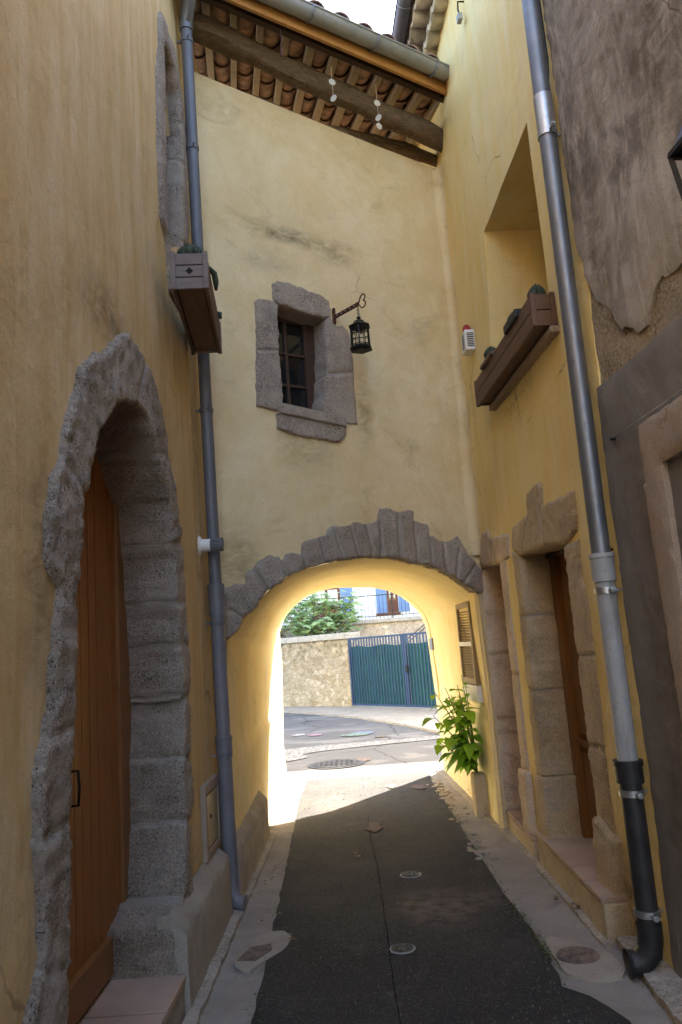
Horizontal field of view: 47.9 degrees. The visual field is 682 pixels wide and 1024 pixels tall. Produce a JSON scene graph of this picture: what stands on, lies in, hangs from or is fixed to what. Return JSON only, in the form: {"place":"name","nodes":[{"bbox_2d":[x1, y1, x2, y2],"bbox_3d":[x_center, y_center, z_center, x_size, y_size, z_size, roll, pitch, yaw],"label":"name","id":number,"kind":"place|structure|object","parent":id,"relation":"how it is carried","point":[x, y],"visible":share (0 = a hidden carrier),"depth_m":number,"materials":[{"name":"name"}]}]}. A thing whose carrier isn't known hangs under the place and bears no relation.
{"place":"outdoors","nodes":[
{"label":"outdoors","id":0,"kind":"place"},
{"bbox_2d":[307,0,395,33],"label":"sky","id":1,"kind":"structure","parent":0,"point":[379,14],"materials":[{"name":"white"}]},
{"bbox_2d":[283,700,439,733],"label":"pavement","id":2,"kind":"structure","parent":0,"point":[412,717],"depth_m":17.44,"materials":[{"name":"grey concrete"}]},
{"bbox_2d":[280,632,359,706],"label":"stone wall","id":3,"kind":"structure","parent":2,"relation":"on","point":[315,670],"depth_m":20.98,"materials":[{"name":"stone"}]},
{"bbox_2d":[347,632,436,707],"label":"metal gate","id":4,"kind":"structure","parent":3,"relation":"attached to","point":[380,674],"depth_m":18.77,"materials":[{"name":"teal metal"}]},
{"bbox_2d":[280,616,427,665],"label":"terrace","id":5,"kind":"structure","parent":2,"relation":"on","point":[397,625],"depth_m":23.70,"materials":[{"name":"stone"}]},
{"bbox_2d":[280,590,367,636],"bbox_3d":[-0.597,3.840,22.407,2.901,3.520,2.102,-4,-10,0],"label":"fig tree","id":6,"kind":"object","parent":5,"relation":"on","point":[329,622],"visible":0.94,"depth_m":22.37,"materials":[{"name":"green plant"}]},
{"bbox_2d":[284,594,417,625],"bbox_3d":[-0.280,3.057,23.881,9.006,0.749,0.034,-4,-10,0],"label":"terrace railing","id":7,"kind":"object","parent":5,"relation":"on","point":[402,614],"visible":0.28,"depth_m":23.87,"materials":[{"name":"black metal"}]},
{"bbox_2d":[283,588,420,625],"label":"white house","id":8,"kind":"structure","parent":5,"relation":"on","point":[367,601],"depth_m":25.85,"materials":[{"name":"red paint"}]},
{"bbox_2d":[314,588,340,617],"bbox_3d":[-0.498,2.819,26.021,0.930,1.500,0.060,-4,-10,0],"label":"window","id":9,"kind":"structure","parent":8,"relation":"in","point":[336,595],"depth_m":26.01,"materials":[{"name":"white paint"}]},
{"bbox_2d":[386,591,398,612],"bbox_3d":[1.715,2.656,26.021,0.377,1.500,0.060,-4,-10,0],"label":"window","id":10,"kind":"structure","parent":8,"relation":"in","point":[394,601],"depth_m":25.92,"materials":[{"name":"red paint"}]},
{"bbox_2d":[382,626,389,643],"bbox_3d":[1.282,4.083,20.489,0.200,2.060,0.200,-4,-10,0],"label":"concrete post","id":11,"kind":"object","parent":2,"relation":"on","point":[386,628],"visible":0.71,"depth_m":20.56,"materials":[{"name":"beige concrete"}]},
{"bbox_2d":[408,624,425,688],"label":"staircase","id":12,"kind":"structure","parent":2,"relation":"on","point":[417,634],"depth_m":22.55,"materials":[{"name":"metal"}]},
{"bbox_2d":[283,713,442,782],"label":"street","id":13,"kind":"structure","parent":0,"point":[408,757],"depth_m":11.95,"materials":[{"name":"grey asphalt"}]},
{"bbox_2d":[285,753,307,760],"bbox_3d":[-0.710,3.696,11.583,0.675,0.001,0.580,4,-13,-40],"label":"road patch","id":14,"kind":"object","parent":13,"relation":"on","point":[291,757],"visible":0.83,"depth_m":11.55,"materials":[{"name":"white paint"}]},
{"bbox_2d":[308,759,365,768],"bbox_3d":[-0.059,3.467,10.576,0.800,0.021,0.800,-4,-10,0],"label":"manhole cover","id":15,"kind":"object","parent":13,"relation":"on","point":[337,764],"visible":1,"depth_m":10.49,"materials":[{"name":"metal"}]},
{"bbox_2d":[357,758,369,760],"bbox_3d":[0.274,3.475,10.762,0.282,0.001,0.301,-11,-12,32],"label":"chalk mark","id":16,"kind":"object","parent":15,"relation":"on","point":[363,759],"visible":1,"depth_m":10.78,"materials":[{"name":"paint"}]},
{"bbox_2d":[342,733,369,735],"bbox_3d":[0.260,4.023,13.873,0.549,0.001,0.426,-4,-10,0],"label":"chalk mark","id":17,"kind":"object","parent":13,"relation":"on","point":[355,734],"visible":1,"depth_m":13.86,"materials":[{"name":"paint"}]},
{"bbox_2d":[284,735,439,754],"bbox_3d":[-0.180,3.787,12.313,17.451,0.001,1.141,-2,-10,-11],"label":"road line","id":18,"kind":"object","parent":13,"relation":"on","point":[304,750],"visible":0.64,"depth_m":12.45,"materials":[{"name":"white paint"}]},
{"bbox_2d":[352,731,373,733],"bbox_3d":[0.400,4.050,14.074,0.430,0.001,0.525,-4,-10,0],"label":"chalk mark","id":19,"kind":"object","parent":13,"relation":"on","point":[364,732],"visible":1,"depth_m":14.16,"materials":[{"name":"blue paint"}]},
{"bbox_2d":[251,771,631,1023],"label":"alley asphalt","id":20,"kind":"structure","parent":0,"point":[299,985],"depth_m":4.32,"materials":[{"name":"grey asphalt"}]},
{"bbox_2d":[365,821,383,831],"bbox_3d":[0.293,2.767,6.738,0.190,0.001,0.400,-4,-10,0],"label":"chalk arrow","id":21,"kind":"object","parent":20,"relation":"on","point":[374,827],"visible":1,"depth_m":6.73,"materials":[{"name":"orange paint"}]},
{"bbox_2d":[368,817,400,1023],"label":"asphalt seam","id":22,"kind":"object","parent":20,"relation":"on","point":[387,937],"visible":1,"depth_m":4.16,"materials":[{"name":"black asphalt"}]},
{"bbox_2d":[389,943,415,953],"bbox_3d":[0.323,2.295,4.038,0.139,0.010,0.139,-4,-10,0],"label":"valve cover","id":23,"kind":"object","parent":20,"relation":"on","point":[403,948],"visible":1,"depth_m":4.02,"materials":[{"name":"metal"}]},
{"bbox_2d":[400,871,421,877],"bbox_3d":[0.483,2.507,5.308,0.149,0.010,0.149,-4,-10,0],"label":"valve cover","id":24,"kind":"object","parent":20,"relation":"on","point":[410,874],"visible":1,"depth_m":5.29,"materials":[{"name":"metal"}]},
{"bbox_2d":[411,785,426,788],"bbox_3d":[0.854,3.025,8.438,0.190,0.001,0.285,-4,-10,0],"label":"chalk mark","id":25,"kind":"object","parent":20,"relation":"on","point":[418,786],"visible":1,"depth_m":8.44,"materials":[{"name":"pink paint"}]},
{"bbox_2d":[260,798,580,939],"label":"fallen leaves","id":26,"kind":"object","parent":20,"relation":"on","point":[409,903],"visible":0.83,"depth_m":4.63,"materials":[{"name":"brown plant"}]},
{"label":"ground","id":27,"kind":"structure","parent":0,"visible":0},
{"bbox_2d":[0,0,268,1023],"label":"ochre house","id":28,"kind":"structure","parent":27,"relation":"on","point":[116,904],"depth_m":3.44,"materials":[{"name":"beige paint"}]},
{"bbox_2d":[67,453,131,1023],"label":"door","id":29,"kind":"structure","parent":28,"relation":"in","point":[99,819],"depth_m":3.65,"materials":[{"name":"brown wood"}]},
{"bbox_2d":[169,251,221,354],"bbox_3d":[-0.876,-1.254,4.714,0.207,0.223,0.964,-3,-10,-5],"label":"flower box","id":30,"kind":"object","parent":28,"relation":"attached to","point":[191,284],"visible":1,"depth_m":4.43,"materials":[{"name":"brown wood"}]},
{"bbox_2d":[176,243,202,253],"bbox_3d":[-0.857,-1.468,4.373,0.195,0.125,0.195,-4,-10,0],"label":"cactus","id":31,"kind":"object","parent":30,"relation":"on","point":[191,248],"visible":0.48,"depth_m":4.31,"materials":[{"name":"green plant"}]},
{"bbox_2d":[209,266,218,290],"bbox_3d":[-0.772,-1.377,4.491,0.119,0.138,0.045,3,-12,-35],"label":"trailing cactus","id":32,"kind":"object","parent":30,"relation":"on","point":[213,272],"visible":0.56,"depth_m":4.50,"materials":[{"name":"green plant"}]},
{"bbox_2d":[198,536,223,555],"bbox_3d":[-0.853,0.217,5.018,0.167,0.131,0.131,-4,-10,0],"label":"flue vent","id":33,"kind":"object","parent":28,"relation":"attached to","point":[211,545],"visible":0.97,"depth_m":4.98,"materials":[{"name":"white plastic"}]},
{"bbox_2d":[177,0,247,910],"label":"downpipe","id":34,"kind":"object","parent":28,"relation":"attached to","point":[217,623],"visible":0.93,"depth_m":5.14,"materials":[{"name":"grey metal"}]},
{"bbox_2d":[179,0,507,893],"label":"passage house","id":35,"kind":"structure","parent":27,"relation":"on","point":[337,464],"depth_m":6.41,"materials":[{"name":"paint"}]},
{"bbox_2d":[280,29,283,56],"bbox_3d":[-0.464,-3.644,5.955,0.032,0.240,0.036,-4,-10,0],"label":"eave ornament","id":36,"kind":"object","parent":35,"relation":"hanging from","point":[281,50],"visible":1,"depth_m":5.94,"materials":[{"name":"metal"}]},
{"bbox_2d":[277,316,315,408],"bbox_3d":[-0.430,-1.170,6.278,0.501,0.978,0.159,2,-12,-32],"label":"window","id":37,"kind":"structure","parent":35,"relation":"in","point":[295,340],"depth_m":6.32,"materials":[{"name":"brown wood"}]},
{"bbox_2d":[329,71,336,101],"bbox_3d":[-0.071,-3.508,6.282,0.059,0.330,0.051,1,-11,-26],"label":"disc string","id":38,"kind":"object","parent":35,"relation":"hanging from","point":[332,82],"visible":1,"depth_m":6.27,"materials":[{"name":"beige wax"}]},
{"bbox_2d":[332,293,365,324],"bbox_3d":[0.065,-1.648,6.176,0.029,0.177,0.472,2,-12,-34],"label":"lantern bracket","id":39,"kind":"object","parent":35,"relation":"attached to","point":[343,312],"visible":1,"depth_m":6.20,"materials":[{"name":"metal"}]},
{"bbox_2d":[349,306,371,353],"bbox_3d":[0.145,-1.445,6.033,0.176,0.381,0.188,-4,-10,0],"label":"lantern","id":40,"kind":"object","parent":39,"relation":"hanging from","point":[359,326],"visible":1,"depth_m":5.98,"materials":[{"name":"black metal"}]},
{"bbox_2d":[374,84,381,128],"bbox_3d":[0.310,-3.444,6.518,0.055,0.430,0.059,-4,-10,0],"label":"disc string","id":41,"kind":"object","parent":35,"relation":"hanging from","point":[378,116],"visible":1,"depth_m":6.50,"materials":[{"name":"beige wax"}]},
{"bbox_2d":[429,638,433,649],"bbox_3d":[1.119,1.634,9.485,0.020,0.140,0.200,-4,-10,-3],"label":"wall plate","id":42,"kind":"object","parent":35,"relation":"attached to","point":[431,643],"depth_m":9.42,"materials":[{"name":"metal"}]},
{"bbox_2d":[455,601,483,702],"bbox_3d":[1.221,1.338,7.351,0.064,0.930,0.678,-4,-10,-3],"label":"shutter","id":43,"kind":"object","parent":35,"relation":"attached to","point":[470,671],"visible":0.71,"depth_m":7.28,"materials":[{"name":"brown wood"}]},
{"bbox_2d":[199,772,672,1023],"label":"gutter strip","id":44,"kind":"object","parent":27,"relation":"on","point":[531,892],"visible":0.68,"depth_m":4.52,"materials":[{"name":"concrete"}]},
{"bbox_2d":[182,834,275,1023],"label":"kerb strip","id":45,"kind":"object","parent":44,"relation":"on","point":[194,1012],"visible":0.69,"depth_m":4.10,"materials":[{"name":"grey concrete"}]},
{"bbox_2d":[234,931,290,973],"bbox_3d":[-0.428,2.384,4.170,0.233,0.022,0.558,-8,-11,20],"label":"concrete patch","id":46,"kind":"object","parent":44,"relation":"on","point":[278,940],"visible":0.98,"depth_m":4.19,"materials":[{"name":"grey concrete"}]},
{"bbox_2d":[238,943,271,960],"bbox_3d":[-0.448,2.367,4.121,0.129,0.012,0.231,-7,-10,16],"label":"drain cover","id":47,"kind":"object","parent":46,"relation":"on","point":[254,953],"visible":1,"depth_m":4.10,"materials":[{"name":"metal"}]},
{"bbox_2d":[240,796,653,1021],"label":"weeds","id":48,"kind":"object","parent":44,"relation":"on","point":[543,946],"visible":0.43,"depth_m":4.04,"materials":[{"name":"green plant"}]},
{"bbox_2d":[426,780,497,859],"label":"crumbled stones","id":49,"kind":"object","parent":44,"relation":"on","point":[464,820],"visible":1,"depth_m":6.84,"materials":[{"name":"beige stone"}]},
{"bbox_2d":[470,771,489,817],"bbox_3d":[1.278,2.595,7.023,0.130,0.400,0.200,-4,-10,0],"label":"stone post","id":50,"kind":"object","parent":44,"relation":"on","point":[479,795],"visible":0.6,"depth_m":6.93,"materials":[{"name":"stone"}]},
{"bbox_2d":[422,675,484,775],"bbox_3d":[1.016,1.990,7.115,0.572,0.923,0.648,-4,-10,0],"label":"leafy plant","id":51,"kind":"object","parent":50,"relation":"on","point":[465,754],"visible":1,"depth_m":7.01,"materials":[{"name":"green plant"}]},
{"bbox_2d":[436,769,611,947],"bbox_3d":[1.331,2.696,6.692,0.154,0.034,5.670,-4,-10,-2],"label":"kerb strip","id":52,"kind":"object","parent":44,"relation":"on","point":[579,913],"visible":0.83,"depth_m":5.19,"materials":[{"name":"grey concrete"}]},
{"bbox_2d":[546,936,625,982],"bbox_3d":[1.198,2.198,3.793,0.288,0.022,0.557,-4,-10,0],"label":"concrete patch","id":53,"kind":"object","parent":44,"relation":"on","point":[606,967],"visible":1,"depth_m":3.65,"materials":[{"name":"grey concrete"}]},
{"bbox_2d":[556,946,599,963],"bbox_3d":[1.170,2.191,3.786,0.210,0.013,0.210,-4,-10,0],"label":"drain cover","id":54,"kind":"object","parent":53,"relation":"on","point":[577,955],"visible":1,"depth_m":3.78,"materials":[{"name":"brown metal"}]},
{"bbox_2d":[616,936,681,1023],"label":"kerb strip","id":55,"kind":"object","parent":44,"relation":"on","point":[663,980],"visible":0.6,"depth_m":3.37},
{"bbox_2d":[384,0,672,966],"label":"yellow house","id":56,"kind":"structure","parent":27,"relation":"on","point":[564,812],"depth_m":5.35,"materials":[{"name":"paint"}]},
{"bbox_2d":[456,1,463,23],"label":"wall hook","id":57,"kind":"object","parent":56,"relation":"attached to","point":[459,17],"depth_m":6.07,"materials":[{"name":"white metal"}]},
{"bbox_2d":[461,324,474,355],"bbox_3d":[1.073,-1.464,6.482,0.092,0.252,0.153,-4,-10,-3],"label":"alarm box","id":58,"kind":"object","parent":56,"relation":"attached to","point":[467,342],"visible":1,"depth_m":6.41,"materials":[{"name":"white plastic"}]},
{"bbox_2d":[474,292,557,406],"bbox_3d":[1.146,-1.048,5.207,0.147,0.208,1.524,-4,-10,-3],"label":"flower box","id":59,"kind":"object","parent":56,"relation":"attached to","point":[536,319],"visible":0.87,"depth_m":4.87,"materials":[{"name":"brown wood"}]},
{"bbox_2d":[480,350,494,369],"bbox_3d":[1.088,-1.091,5.517,0.110,0.028,0.320,-4,-10,-3],"label":"plant pot","id":60,"kind":"object","parent":59,"relation":"in","point":[486,359],"visible":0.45,"depth_m":5.48,"materials":[{"name":"ceramic"}]},
{"bbox_2d":[484,346,495,357],"bbox_3d":[1.077,-1.138,5.494,0.130,0.105,0.130,-4,-10,0],"label":"cactus","id":61,"kind":"object","parent":60,"relation":"in","point":[487,350],"visible":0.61,"depth_m":5.47,"materials":[{"name":"green plant"}]},
{"bbox_2d":[503,308,520,334],"bbox_3d":[1.116,-1.211,4.879,0.100,0.056,0.280,-4,-10,-3],"label":"plant pot","id":62,"kind":"object","parent":59,"relation":"in","point":[512,318],"visible":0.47,"depth_m":4.83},
{"bbox_2d":[527,284,545,297],"bbox_3d":[1.159,-1.297,4.550,0.127,0.120,0.127,-4,-10,0],"label":"cactus","id":63,"kind":"object","parent":59,"relation":"on","point":[536,289],"visible":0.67,"depth_m":4.51,"materials":[{"name":"green plant"}]},
{"bbox_2d":[548,554,596,838],"bbox_3d":[1.620,1.171,4.884,0.080,2.050,1.144,-4,-10,-3],"label":"door","id":64,"kind":"structure","parent":56,"relation":"in","point":[569,657],"depth_m":5.24,"materials":[{"name":"brown wood"}]},
{"bbox_2d":[539,0,612,550],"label":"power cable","id":65,"kind":"object","parent":56,"relation":"hanging from","point":[548,65],"visible":0.02,"depth_m":4.33,"materials":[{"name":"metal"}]},
{"bbox_2d":[521,0,663,979],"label":"downpipe","id":66,"kind":"object","parent":56,"relation":"attached to","point":[645,955],"visible":0.97,"depth_m":3.82,"materials":[{"name":"metal"}]},
{"bbox_2d":[542,0,681,978],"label":"grey house","id":67,"kind":"structure","parent":27,"relation":"on","point":[617,69],"depth_m":3.49,"materials":[{"name":"paint"}]},
{"bbox_2d":[610,389,681,439],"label":"taut wire","id":68,"kind":"object","parent":67,"relation":"attached to","point":[614,438],"visible":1,"depth_m":3.41,"materials":[{"name":"black metal"}]},
{"bbox_2d":[638,395,681,735],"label":"window frame","id":69,"kind":"structure","parent":67,"relation":"in","point":[660,435],"depth_m":3.27,"materials":[{"name":"grey stone"}]},
{"bbox_2d":[667,127,681,199],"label":"wall lamp","id":70,"kind":"object","parent":67,"relation":"attached to","point":[674,153],"visible":1,"depth_m":2.78,"materials":[{"name":"black metal"}]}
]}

